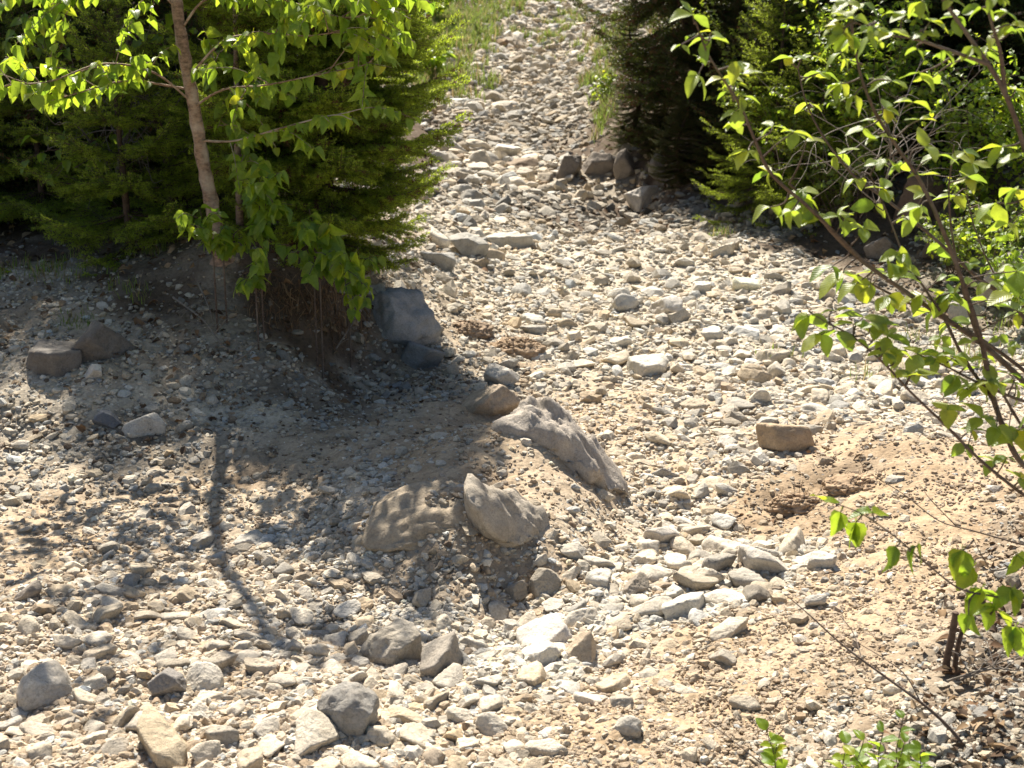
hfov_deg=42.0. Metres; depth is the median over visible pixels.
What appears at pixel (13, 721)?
stone
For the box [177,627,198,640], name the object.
stone
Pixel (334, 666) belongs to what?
stone
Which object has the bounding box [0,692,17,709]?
stone
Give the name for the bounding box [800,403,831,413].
stone
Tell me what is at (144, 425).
boulder
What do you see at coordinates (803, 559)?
stone
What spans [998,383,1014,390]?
stone
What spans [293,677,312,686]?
stone
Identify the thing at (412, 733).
stone
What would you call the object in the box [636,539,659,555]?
stone
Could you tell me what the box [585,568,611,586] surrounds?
stone
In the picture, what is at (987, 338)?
stone
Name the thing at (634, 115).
dark conifer
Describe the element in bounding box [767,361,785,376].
stone
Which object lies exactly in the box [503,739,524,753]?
stone
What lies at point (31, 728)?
stone
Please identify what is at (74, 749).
stone
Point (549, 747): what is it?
stone
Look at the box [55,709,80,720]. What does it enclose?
stone
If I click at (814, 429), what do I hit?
stone
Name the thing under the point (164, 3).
forest spruce
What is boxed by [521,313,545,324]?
stone
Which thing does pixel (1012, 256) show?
leaf bush
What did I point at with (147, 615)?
stone
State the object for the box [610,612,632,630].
stone
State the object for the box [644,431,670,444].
stone
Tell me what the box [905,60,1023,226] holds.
leaf bush
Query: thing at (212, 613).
stone
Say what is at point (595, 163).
boulder
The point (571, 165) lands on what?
boulder
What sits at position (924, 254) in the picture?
boulder
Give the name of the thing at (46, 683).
boulder
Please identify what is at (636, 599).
stone
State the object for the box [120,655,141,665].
stone
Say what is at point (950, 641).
cut stub
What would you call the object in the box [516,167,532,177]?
stone
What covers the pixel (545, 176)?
stone
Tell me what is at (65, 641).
stone
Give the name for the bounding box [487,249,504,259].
stone
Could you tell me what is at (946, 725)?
bare twig
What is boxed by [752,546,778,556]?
stone
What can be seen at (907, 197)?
boulder
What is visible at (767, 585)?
stone
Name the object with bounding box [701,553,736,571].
stone
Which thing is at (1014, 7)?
forest spruce
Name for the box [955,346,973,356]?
stone
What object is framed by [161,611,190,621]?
stone
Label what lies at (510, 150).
stone
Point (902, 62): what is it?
leaf bush
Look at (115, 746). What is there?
stone
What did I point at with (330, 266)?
leafy shoot
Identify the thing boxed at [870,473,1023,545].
bare twig
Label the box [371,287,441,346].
boulder
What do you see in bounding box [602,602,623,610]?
stone
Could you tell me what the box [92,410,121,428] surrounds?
boulder
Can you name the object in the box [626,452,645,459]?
stone
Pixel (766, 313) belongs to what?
stone
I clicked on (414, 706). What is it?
stone
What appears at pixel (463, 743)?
stone
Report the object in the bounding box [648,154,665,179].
boulder
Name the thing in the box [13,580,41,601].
boulder
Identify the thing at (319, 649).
stone
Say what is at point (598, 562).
stone
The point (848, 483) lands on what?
earth clump
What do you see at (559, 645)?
stone
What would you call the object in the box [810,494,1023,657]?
leafy twig
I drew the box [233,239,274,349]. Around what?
leafy shoot
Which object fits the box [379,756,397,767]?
stone
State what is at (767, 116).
leaf bush
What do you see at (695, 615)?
stone
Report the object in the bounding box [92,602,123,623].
stone
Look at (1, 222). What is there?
fir
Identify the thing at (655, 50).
dark conifer
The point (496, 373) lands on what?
boulder
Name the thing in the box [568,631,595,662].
boulder
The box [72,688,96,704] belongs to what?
stone
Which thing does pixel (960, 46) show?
forest spruce
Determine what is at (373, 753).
stone
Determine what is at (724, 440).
stone
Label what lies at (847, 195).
leaf bush
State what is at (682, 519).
stone
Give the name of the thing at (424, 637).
stone
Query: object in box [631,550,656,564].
stone
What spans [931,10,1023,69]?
forest spruce
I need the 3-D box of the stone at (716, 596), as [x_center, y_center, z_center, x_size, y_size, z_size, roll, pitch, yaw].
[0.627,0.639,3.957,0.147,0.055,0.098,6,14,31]
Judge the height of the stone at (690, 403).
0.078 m
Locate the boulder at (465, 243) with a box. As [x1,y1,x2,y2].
[448,232,488,256]
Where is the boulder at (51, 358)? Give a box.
[26,339,81,376]
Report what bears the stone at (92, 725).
on the ground at (286, 338)
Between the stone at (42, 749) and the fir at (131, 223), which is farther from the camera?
the fir at (131, 223)
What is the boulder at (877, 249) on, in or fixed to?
on the ground at (286, 338)
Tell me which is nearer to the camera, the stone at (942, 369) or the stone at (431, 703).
the stone at (431, 703)
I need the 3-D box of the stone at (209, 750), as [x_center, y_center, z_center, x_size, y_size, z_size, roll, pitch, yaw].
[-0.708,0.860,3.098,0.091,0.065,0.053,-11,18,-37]
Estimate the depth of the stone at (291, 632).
3.82 m
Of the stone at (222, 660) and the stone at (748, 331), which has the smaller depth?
the stone at (222, 660)
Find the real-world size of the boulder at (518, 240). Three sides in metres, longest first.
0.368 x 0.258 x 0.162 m
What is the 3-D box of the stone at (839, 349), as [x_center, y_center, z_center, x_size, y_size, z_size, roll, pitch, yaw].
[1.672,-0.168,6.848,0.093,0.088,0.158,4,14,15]
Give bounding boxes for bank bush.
[407,2,443,33]
[415,46,455,77]
[434,0,456,16]
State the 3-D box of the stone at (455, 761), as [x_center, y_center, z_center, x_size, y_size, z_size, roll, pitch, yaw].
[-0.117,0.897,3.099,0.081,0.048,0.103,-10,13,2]
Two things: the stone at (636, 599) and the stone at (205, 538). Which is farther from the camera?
the stone at (205, 538)
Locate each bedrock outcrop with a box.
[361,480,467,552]
[490,395,628,495]
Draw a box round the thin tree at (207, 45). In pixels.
[127,0,322,231]
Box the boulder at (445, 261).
[420,251,455,271]
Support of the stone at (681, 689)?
on the ground at (286, 338)
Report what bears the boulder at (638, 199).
on the ground at (286, 338)
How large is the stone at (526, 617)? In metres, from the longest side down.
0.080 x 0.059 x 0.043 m
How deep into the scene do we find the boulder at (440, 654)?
3.61 m
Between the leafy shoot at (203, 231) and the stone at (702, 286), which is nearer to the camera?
the leafy shoot at (203, 231)
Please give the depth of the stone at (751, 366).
6.54 m
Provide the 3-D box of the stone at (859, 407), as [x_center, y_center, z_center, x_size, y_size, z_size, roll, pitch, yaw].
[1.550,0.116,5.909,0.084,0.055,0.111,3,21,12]
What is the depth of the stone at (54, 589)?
3.97 m
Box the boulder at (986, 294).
[977,249,1023,306]
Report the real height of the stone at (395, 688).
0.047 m
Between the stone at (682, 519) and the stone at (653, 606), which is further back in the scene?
the stone at (682, 519)
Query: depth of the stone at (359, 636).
3.77 m
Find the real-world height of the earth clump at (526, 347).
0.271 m
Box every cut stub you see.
[942,611,958,672]
[952,627,963,669]
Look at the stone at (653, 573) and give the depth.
4.17 m
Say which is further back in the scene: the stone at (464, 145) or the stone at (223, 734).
the stone at (464, 145)
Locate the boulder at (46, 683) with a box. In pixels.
[16,660,72,710]
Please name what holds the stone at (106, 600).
on the ground at (286, 338)
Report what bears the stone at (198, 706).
on the ground at (286, 338)
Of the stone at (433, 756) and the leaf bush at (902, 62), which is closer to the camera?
the stone at (433, 756)
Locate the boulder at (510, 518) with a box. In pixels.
[464,474,549,547]
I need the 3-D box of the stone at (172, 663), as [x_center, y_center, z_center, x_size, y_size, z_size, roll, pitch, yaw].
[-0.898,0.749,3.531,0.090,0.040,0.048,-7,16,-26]
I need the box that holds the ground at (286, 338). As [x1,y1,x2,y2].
[0,0,1023,767]
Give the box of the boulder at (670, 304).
[648,295,682,313]
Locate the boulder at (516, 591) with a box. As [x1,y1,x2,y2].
[505,580,527,600]
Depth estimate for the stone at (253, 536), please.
4.45 m
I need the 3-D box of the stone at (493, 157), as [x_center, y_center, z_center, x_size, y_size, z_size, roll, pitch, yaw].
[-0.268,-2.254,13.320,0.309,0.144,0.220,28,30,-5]
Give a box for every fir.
[0,0,136,230]
[0,0,234,277]
[0,79,40,223]
[118,50,285,241]
[691,0,838,226]
[748,12,897,235]
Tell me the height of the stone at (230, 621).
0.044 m
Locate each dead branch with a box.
[172,296,286,350]
[177,283,231,331]
[335,307,378,348]
[946,648,1019,681]
[952,631,1023,680]
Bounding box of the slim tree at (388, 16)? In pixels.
[0,0,436,266]
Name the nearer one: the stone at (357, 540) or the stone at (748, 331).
the stone at (357, 540)
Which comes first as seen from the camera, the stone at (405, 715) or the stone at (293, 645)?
the stone at (405, 715)
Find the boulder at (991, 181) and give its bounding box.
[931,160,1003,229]
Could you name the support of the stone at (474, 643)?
on the ground at (286, 338)
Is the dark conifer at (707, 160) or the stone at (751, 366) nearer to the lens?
the stone at (751, 366)
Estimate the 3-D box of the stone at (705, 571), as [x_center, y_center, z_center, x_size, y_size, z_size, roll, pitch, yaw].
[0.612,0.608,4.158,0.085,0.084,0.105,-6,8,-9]
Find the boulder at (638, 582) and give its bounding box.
[621,571,648,594]
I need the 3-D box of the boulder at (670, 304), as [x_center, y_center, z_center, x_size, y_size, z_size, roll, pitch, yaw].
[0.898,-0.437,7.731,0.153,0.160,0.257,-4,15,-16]
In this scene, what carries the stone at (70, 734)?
on the ground at (286, 338)
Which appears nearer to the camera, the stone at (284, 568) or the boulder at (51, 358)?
the stone at (284, 568)
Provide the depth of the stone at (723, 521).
4.73 m
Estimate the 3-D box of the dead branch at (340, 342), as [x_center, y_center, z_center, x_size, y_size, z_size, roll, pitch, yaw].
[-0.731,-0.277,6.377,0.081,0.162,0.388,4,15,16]
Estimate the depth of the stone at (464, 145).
13.41 m
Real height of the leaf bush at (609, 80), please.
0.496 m
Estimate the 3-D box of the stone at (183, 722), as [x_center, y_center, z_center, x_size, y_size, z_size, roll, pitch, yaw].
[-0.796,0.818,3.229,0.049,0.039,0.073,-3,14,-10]
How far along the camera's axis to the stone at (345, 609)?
3.97 m
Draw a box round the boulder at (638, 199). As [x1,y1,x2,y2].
[624,186,658,211]
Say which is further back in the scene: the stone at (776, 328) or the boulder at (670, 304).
the boulder at (670, 304)
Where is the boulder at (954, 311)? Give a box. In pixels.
[948,295,981,318]
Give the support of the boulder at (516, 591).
on the ground at (286, 338)
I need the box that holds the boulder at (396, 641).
[359,619,421,665]
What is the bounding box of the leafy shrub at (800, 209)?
[669,0,1023,496]
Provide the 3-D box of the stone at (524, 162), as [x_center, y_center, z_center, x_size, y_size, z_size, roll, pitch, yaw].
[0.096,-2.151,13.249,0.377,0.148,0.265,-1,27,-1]
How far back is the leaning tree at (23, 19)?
6.61 m
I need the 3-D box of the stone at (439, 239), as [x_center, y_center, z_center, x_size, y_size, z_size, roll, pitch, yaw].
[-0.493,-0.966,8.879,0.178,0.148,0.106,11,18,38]
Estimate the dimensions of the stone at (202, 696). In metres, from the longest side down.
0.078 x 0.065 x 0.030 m
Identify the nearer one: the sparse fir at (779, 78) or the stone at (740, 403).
the stone at (740, 403)
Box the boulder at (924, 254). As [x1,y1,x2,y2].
[921,229,966,258]
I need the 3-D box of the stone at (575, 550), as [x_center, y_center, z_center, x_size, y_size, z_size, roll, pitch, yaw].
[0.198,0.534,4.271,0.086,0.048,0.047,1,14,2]
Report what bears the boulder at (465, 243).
on the ground at (286, 338)
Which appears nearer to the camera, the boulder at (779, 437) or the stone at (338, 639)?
the stone at (338, 639)
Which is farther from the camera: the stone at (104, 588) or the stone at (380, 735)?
the stone at (104, 588)
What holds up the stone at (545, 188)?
on the ground at (286, 338)
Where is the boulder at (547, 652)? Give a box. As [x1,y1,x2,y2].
[521,640,560,664]
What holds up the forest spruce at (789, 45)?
on the ground at (286, 338)
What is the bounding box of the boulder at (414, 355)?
[400,341,445,368]
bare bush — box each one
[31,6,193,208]
[743,54,998,216]
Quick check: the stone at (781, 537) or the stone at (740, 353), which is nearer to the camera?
the stone at (781, 537)
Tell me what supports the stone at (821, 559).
on the ground at (286, 338)
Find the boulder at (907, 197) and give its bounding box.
[892,171,946,228]
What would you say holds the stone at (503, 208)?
on the ground at (286, 338)
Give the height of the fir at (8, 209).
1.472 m
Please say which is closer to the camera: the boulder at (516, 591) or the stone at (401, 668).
the stone at (401, 668)
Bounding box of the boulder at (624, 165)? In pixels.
[613,149,634,179]
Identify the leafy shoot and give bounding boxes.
[173,204,228,332]
[211,225,268,322]
[232,156,292,338]
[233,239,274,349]
[275,241,367,377]
[287,210,347,365]
[334,251,385,368]
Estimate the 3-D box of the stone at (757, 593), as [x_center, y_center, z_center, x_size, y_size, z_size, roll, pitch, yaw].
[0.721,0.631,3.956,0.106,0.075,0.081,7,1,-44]
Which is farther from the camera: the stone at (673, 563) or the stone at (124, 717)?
the stone at (673, 563)
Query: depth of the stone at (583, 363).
6.65 m
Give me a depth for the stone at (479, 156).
12.93 m
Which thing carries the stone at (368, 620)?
on the ground at (286, 338)
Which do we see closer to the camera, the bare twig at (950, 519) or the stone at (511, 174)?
the bare twig at (950, 519)
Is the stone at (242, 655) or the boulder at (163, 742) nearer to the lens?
the boulder at (163, 742)
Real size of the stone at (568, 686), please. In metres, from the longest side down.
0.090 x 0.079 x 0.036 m
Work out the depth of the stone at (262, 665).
3.52 m
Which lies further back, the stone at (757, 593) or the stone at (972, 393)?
the stone at (972, 393)
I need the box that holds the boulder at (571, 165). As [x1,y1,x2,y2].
[556,155,581,178]
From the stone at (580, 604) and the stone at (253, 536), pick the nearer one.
the stone at (580, 604)
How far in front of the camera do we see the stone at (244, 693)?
3.38 m
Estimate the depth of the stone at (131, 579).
4.07 m
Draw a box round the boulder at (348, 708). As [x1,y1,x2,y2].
[316,681,379,736]
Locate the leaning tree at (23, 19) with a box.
[0,0,197,207]
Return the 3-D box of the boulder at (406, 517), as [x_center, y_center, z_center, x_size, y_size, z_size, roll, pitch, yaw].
[-0.279,0.432,4.314,0.398,0.206,0.287,0,14,0]
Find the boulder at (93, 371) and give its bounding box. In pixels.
[84,364,101,378]
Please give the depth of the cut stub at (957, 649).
3.31 m
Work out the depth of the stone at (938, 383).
6.15 m
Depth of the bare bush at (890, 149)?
8.05 m
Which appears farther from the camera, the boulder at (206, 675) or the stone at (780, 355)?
the stone at (780, 355)
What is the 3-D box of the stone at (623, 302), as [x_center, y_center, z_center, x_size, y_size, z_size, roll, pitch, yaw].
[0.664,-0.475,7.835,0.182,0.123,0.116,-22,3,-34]
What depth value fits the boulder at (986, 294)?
7.42 m
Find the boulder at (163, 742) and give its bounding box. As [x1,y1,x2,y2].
[136,705,186,767]
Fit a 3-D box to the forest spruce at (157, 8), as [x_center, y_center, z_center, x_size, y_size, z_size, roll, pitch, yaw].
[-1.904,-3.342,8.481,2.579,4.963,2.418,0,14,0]
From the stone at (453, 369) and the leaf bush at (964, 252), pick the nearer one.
the stone at (453, 369)
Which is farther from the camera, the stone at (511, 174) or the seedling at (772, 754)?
the stone at (511, 174)
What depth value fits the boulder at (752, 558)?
4.17 m
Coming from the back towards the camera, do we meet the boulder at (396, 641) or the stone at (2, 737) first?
the boulder at (396, 641)
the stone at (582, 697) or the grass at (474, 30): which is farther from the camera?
the grass at (474, 30)
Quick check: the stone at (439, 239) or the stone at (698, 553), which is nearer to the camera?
the stone at (698, 553)
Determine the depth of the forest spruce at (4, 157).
7.86 m
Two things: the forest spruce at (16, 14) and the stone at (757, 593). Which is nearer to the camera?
the stone at (757, 593)
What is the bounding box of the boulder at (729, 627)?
[709,616,748,640]
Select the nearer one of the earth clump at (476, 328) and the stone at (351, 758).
the stone at (351, 758)
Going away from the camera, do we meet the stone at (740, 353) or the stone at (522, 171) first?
the stone at (740, 353)
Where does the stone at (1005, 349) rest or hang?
on the ground at (286, 338)
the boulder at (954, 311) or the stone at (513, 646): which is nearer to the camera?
the stone at (513, 646)
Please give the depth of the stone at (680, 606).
3.88 m
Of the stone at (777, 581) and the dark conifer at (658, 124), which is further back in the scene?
the dark conifer at (658, 124)
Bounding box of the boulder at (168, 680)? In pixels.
[147,667,187,696]
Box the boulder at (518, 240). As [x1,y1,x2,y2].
[485,231,535,249]
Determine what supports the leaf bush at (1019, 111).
on the ground at (286, 338)
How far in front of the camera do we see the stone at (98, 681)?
3.42 m
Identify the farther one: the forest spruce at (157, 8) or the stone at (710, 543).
the forest spruce at (157, 8)
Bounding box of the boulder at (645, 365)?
[626,353,668,376]
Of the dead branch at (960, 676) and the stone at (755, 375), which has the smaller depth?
the dead branch at (960, 676)
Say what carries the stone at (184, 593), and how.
on the ground at (286, 338)
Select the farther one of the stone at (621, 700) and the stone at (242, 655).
the stone at (242, 655)
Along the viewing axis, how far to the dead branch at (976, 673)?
3.23 m
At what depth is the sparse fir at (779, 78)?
10.06 m
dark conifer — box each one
[569,0,793,145]
[601,0,671,151]
[629,45,679,160]
[642,65,710,189]
[658,0,727,134]
[681,62,748,199]
[709,0,766,129]
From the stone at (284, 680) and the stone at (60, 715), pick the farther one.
the stone at (284, 680)
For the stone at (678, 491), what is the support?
on the ground at (286, 338)
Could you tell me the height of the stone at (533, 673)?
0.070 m
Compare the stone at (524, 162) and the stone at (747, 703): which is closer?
the stone at (747, 703)
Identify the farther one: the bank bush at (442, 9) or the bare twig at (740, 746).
the bank bush at (442, 9)
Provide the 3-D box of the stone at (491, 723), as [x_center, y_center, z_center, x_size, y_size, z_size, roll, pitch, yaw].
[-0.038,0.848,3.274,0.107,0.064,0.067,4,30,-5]
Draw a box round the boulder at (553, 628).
[516,612,572,644]
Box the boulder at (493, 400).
[462,384,521,416]
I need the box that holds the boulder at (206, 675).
[186,662,223,690]
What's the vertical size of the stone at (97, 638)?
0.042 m
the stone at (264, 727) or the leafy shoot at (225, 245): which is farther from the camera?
the leafy shoot at (225, 245)
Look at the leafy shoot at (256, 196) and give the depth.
5.63 m
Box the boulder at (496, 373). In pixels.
[483,363,519,384]
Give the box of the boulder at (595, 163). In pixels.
[582,152,614,174]
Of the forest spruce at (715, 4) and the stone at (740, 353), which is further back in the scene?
the forest spruce at (715, 4)
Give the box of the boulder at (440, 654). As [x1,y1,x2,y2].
[419,631,462,677]
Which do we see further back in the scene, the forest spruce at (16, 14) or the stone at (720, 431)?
the forest spruce at (16, 14)
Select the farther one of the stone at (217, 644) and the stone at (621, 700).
the stone at (217, 644)
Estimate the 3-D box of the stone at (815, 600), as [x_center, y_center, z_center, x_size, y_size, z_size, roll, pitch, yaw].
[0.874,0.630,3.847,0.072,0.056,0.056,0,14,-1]
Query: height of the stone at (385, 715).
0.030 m
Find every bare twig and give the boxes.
[704,718,767,767]
[787,596,964,744]
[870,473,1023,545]
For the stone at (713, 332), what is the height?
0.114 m
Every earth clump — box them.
[450,311,497,339]
[488,325,548,360]
[762,480,824,515]
[820,453,892,496]
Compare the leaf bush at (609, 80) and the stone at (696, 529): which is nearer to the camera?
the stone at (696, 529)
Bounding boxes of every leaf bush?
[589,69,616,102]
[680,0,828,185]
[721,81,855,202]
[755,86,955,226]
[780,0,968,221]
[901,197,1016,282]
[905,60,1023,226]
[921,28,1023,186]
[944,172,1023,271]
[959,215,1023,308]
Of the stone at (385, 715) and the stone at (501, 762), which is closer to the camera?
the stone at (501, 762)
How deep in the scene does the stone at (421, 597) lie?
4.00 m
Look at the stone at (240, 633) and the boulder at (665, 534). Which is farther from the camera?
the boulder at (665, 534)
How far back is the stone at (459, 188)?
11.09 m
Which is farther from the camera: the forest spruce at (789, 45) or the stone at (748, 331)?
the forest spruce at (789, 45)
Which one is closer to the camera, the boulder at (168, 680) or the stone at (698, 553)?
the boulder at (168, 680)
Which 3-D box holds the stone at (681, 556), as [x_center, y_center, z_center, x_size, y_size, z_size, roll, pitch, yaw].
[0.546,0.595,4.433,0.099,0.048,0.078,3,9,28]
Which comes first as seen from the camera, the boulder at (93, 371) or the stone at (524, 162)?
the boulder at (93, 371)
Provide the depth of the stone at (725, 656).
3.55 m
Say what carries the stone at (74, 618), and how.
on the ground at (286, 338)
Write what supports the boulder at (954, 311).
on the ground at (286, 338)
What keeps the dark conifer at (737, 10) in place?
on the ground at (286, 338)
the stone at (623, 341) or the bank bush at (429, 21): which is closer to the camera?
the stone at (623, 341)
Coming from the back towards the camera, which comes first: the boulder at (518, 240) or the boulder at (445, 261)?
the boulder at (518, 240)
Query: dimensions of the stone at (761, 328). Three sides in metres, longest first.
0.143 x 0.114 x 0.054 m
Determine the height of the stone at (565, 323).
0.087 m
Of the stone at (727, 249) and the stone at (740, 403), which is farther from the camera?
the stone at (727, 249)
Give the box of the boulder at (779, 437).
[756,423,813,451]
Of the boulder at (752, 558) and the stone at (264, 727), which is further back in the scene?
the boulder at (752, 558)
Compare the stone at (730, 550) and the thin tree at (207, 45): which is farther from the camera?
the thin tree at (207, 45)
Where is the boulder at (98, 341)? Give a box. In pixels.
[70,320,135,362]
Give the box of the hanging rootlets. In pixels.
[239,269,373,349]
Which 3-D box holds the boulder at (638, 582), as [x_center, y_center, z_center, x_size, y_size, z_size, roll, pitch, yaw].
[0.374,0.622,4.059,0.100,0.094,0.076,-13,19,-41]
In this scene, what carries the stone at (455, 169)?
on the ground at (286, 338)
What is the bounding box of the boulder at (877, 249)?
[863,237,898,258]
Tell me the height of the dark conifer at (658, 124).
1.060 m
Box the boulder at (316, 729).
[294,707,339,755]
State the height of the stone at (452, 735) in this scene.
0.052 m
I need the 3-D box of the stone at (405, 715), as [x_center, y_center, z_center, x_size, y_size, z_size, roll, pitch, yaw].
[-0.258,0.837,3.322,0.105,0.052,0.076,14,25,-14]
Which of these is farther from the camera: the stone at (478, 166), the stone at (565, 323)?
the stone at (478, 166)
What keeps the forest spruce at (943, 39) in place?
on the ground at (286, 338)
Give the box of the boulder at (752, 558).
[737,545,788,573]
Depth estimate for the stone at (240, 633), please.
3.75 m
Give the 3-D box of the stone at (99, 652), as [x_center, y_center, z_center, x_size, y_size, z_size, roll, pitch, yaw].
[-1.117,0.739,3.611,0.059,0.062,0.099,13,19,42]
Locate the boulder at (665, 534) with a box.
[643,526,679,543]
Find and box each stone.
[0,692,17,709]
[0,715,22,730]
[0,735,8,739]
[0,738,9,749]
[3,726,24,736]
[15,757,34,767]
[17,615,40,635]
[19,721,55,735]
[25,741,52,759]
[26,713,45,723]
[45,584,75,597]
[52,634,81,648]
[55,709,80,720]
[56,746,79,754]
[59,731,78,738]
[62,610,86,629]
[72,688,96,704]
[81,631,113,645]
[82,642,117,659]
[83,673,106,690]
[83,719,105,734]
[83,730,107,743]
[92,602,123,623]
[95,582,126,595]
[99,596,122,605]
[100,737,128,755]
[110,761,137,767]
[111,705,140,728]
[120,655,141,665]
[122,573,139,586]
[123,585,145,598]
[125,711,142,733]
[130,563,153,575]
[134,610,161,619]
[153,646,177,661]
[155,658,190,670]
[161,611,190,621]
[168,584,196,603]
[173,714,193,730]
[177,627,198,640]
[189,740,220,763]
[190,530,213,546]
[191,701,209,711]
[193,690,223,702]
[199,608,227,619]
[202,639,231,651]
[205,650,237,669]
[205,725,239,744]
[218,617,241,627]
[226,699,245,716]
[233,529,263,544]
[233,629,265,639]
[235,649,260,663]
[236,746,262,767]
[240,688,264,698]
[242,602,258,616]
[244,657,276,675]
[252,715,280,736]
[257,734,284,758]
[268,673,296,687]
[272,562,293,576]
[284,639,300,651]
[286,627,305,638]
[289,606,312,625]
[289,707,308,719]
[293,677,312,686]
[295,684,306,695]
[300,700,316,707]
[303,643,329,656]
[313,756,340,767]
[323,659,343,673]
[324,631,345,646]
[332,745,353,753]
[333,599,360,617]
[340,749,379,767]
[344,671,367,681]
[347,627,367,644]
[353,534,363,546]
[355,615,373,627]
[363,675,378,688]
[366,725,397,746]
[369,748,381,758]
[378,711,390,719]
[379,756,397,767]
[382,663,407,677]
[388,681,404,696]
[388,705,423,722]
[400,722,435,747]
[408,702,424,711]
[411,587,431,607]
[418,629,427,641]
[421,747,445,766]
[423,691,449,710]
[429,227,449,248]
[432,663,463,687]
[436,614,451,631]
[442,362,458,376]
[442,728,463,742]
[443,139,469,154]
[446,706,472,722]
[447,755,468,767]
[448,167,473,174]
[451,184,471,193]
[455,737,479,751]
[457,693,480,707]
[458,141,471,151]
[459,636,488,649]
[460,189,479,199]
[465,139,492,149]
[468,150,491,166]
[468,162,490,171]
[471,150,498,161]
[472,674,502,686]
[475,170,498,181]
[475,712,507,735]
[478,694,502,712]
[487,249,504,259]
[488,599,509,619]
[492,757,519,767]
[494,144,521,155]
[494,203,511,213]
[499,171,517,177]
[500,644,522,649]
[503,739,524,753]
[506,157,539,168]
[509,176,526,186]
[511,283,532,297]
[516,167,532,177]
[516,661,545,685]
[519,612,536,625]
[520,324,547,333]
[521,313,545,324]
[521,756,549,767]
[524,738,567,757]
[536,172,552,181]
[536,184,554,192]
[541,597,565,611]
[553,319,577,326]
[554,642,564,649]
[555,679,579,693]
[560,542,586,558]
[563,607,596,627]
[566,600,586,612]
[573,692,608,705]
[574,359,594,367]
[583,555,614,567]
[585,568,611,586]
[594,673,630,693]
[601,350,629,364]
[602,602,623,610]
[609,337,632,346]
[609,694,633,708]
[610,293,639,310]
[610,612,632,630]
[613,715,641,737]
[624,316,649,327]
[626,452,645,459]
[629,593,648,606]
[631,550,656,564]
[632,596,671,616]
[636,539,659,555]
[640,564,672,581]
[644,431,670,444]
[649,582,672,587]
[651,468,679,477]
[657,638,678,648]
[661,591,703,620]
[662,485,689,498]
[664,553,686,559]
[664,584,683,597]
[666,557,691,569]
[670,536,694,554]
[672,571,718,591]
[673,516,694,524]
[673,683,698,693]
[678,565,699,571]
[679,398,707,409]
[682,524,710,536]
[687,549,712,559]
[688,534,704,545]
[688,608,708,626]
[690,281,711,292]
[695,567,723,583]
[700,476,723,488]
[701,535,740,551]
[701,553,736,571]
[702,326,723,341]
[704,588,744,603]
[708,649,736,664]
[710,242,733,256]
[711,428,733,435]
[711,513,736,529]
[717,435,737,446]
[721,548,736,554]
[725,397,755,409]
[728,567,766,586]
[729,695,760,711]
[732,277,760,290]
[733,326,759,337]
[733,349,751,357]
[737,368,772,382]
[739,363,761,371]
[742,584,769,601]
[745,325,765,332]
[748,388,770,401]
[750,581,773,589]
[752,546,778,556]
[753,308,772,319]
[756,349,790,362]
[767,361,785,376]
[768,324,786,333]
[770,576,786,588]
[778,527,804,554]
[778,534,804,540]
[795,550,818,563]
[798,424,823,434]
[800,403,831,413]
[804,594,826,606]
[807,551,836,568]
[811,388,828,402]
[831,344,846,355]
[852,401,871,413]
[868,375,895,387]
[873,379,892,395]
[900,390,927,401]
[924,365,945,377]
[935,378,961,388]
[952,383,977,395]
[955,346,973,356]
[976,335,1001,346]
[986,346,1007,355]
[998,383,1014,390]
[1017,750,1023,761]
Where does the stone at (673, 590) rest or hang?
on the ground at (286, 338)
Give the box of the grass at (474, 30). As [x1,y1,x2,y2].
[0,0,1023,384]
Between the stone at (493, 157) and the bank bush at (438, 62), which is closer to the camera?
the stone at (493, 157)
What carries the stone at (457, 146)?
on the ground at (286, 338)
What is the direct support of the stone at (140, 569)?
on the ground at (286, 338)
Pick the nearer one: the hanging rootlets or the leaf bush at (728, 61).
the hanging rootlets
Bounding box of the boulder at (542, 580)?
[529,568,560,597]
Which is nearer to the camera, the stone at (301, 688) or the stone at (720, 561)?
the stone at (301, 688)
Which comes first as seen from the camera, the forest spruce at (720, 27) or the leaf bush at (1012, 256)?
the leaf bush at (1012, 256)
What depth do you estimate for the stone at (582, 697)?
3.40 m
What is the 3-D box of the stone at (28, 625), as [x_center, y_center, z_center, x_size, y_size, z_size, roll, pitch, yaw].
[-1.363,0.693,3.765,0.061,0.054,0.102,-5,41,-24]
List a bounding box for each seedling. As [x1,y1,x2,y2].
[755,718,787,767]
[826,710,936,767]
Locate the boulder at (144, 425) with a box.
[121,412,165,437]
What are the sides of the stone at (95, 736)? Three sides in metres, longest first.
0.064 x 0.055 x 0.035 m
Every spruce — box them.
[0,0,116,199]
[0,0,252,223]
[1,0,141,153]
[2,4,157,110]
[33,0,388,200]
[118,0,233,115]
[157,0,473,272]
[646,0,876,69]
[650,2,741,29]
[687,0,989,184]
[803,0,1019,86]
[805,0,1023,171]
[921,0,1023,138]
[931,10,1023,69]
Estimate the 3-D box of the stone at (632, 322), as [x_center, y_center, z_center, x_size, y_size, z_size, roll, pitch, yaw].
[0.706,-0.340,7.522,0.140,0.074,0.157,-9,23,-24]
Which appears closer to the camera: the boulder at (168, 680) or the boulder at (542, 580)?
the boulder at (168, 680)
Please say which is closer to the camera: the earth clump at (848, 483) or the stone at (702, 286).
the earth clump at (848, 483)
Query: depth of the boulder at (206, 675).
3.42 m
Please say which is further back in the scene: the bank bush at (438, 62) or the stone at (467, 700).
the bank bush at (438, 62)

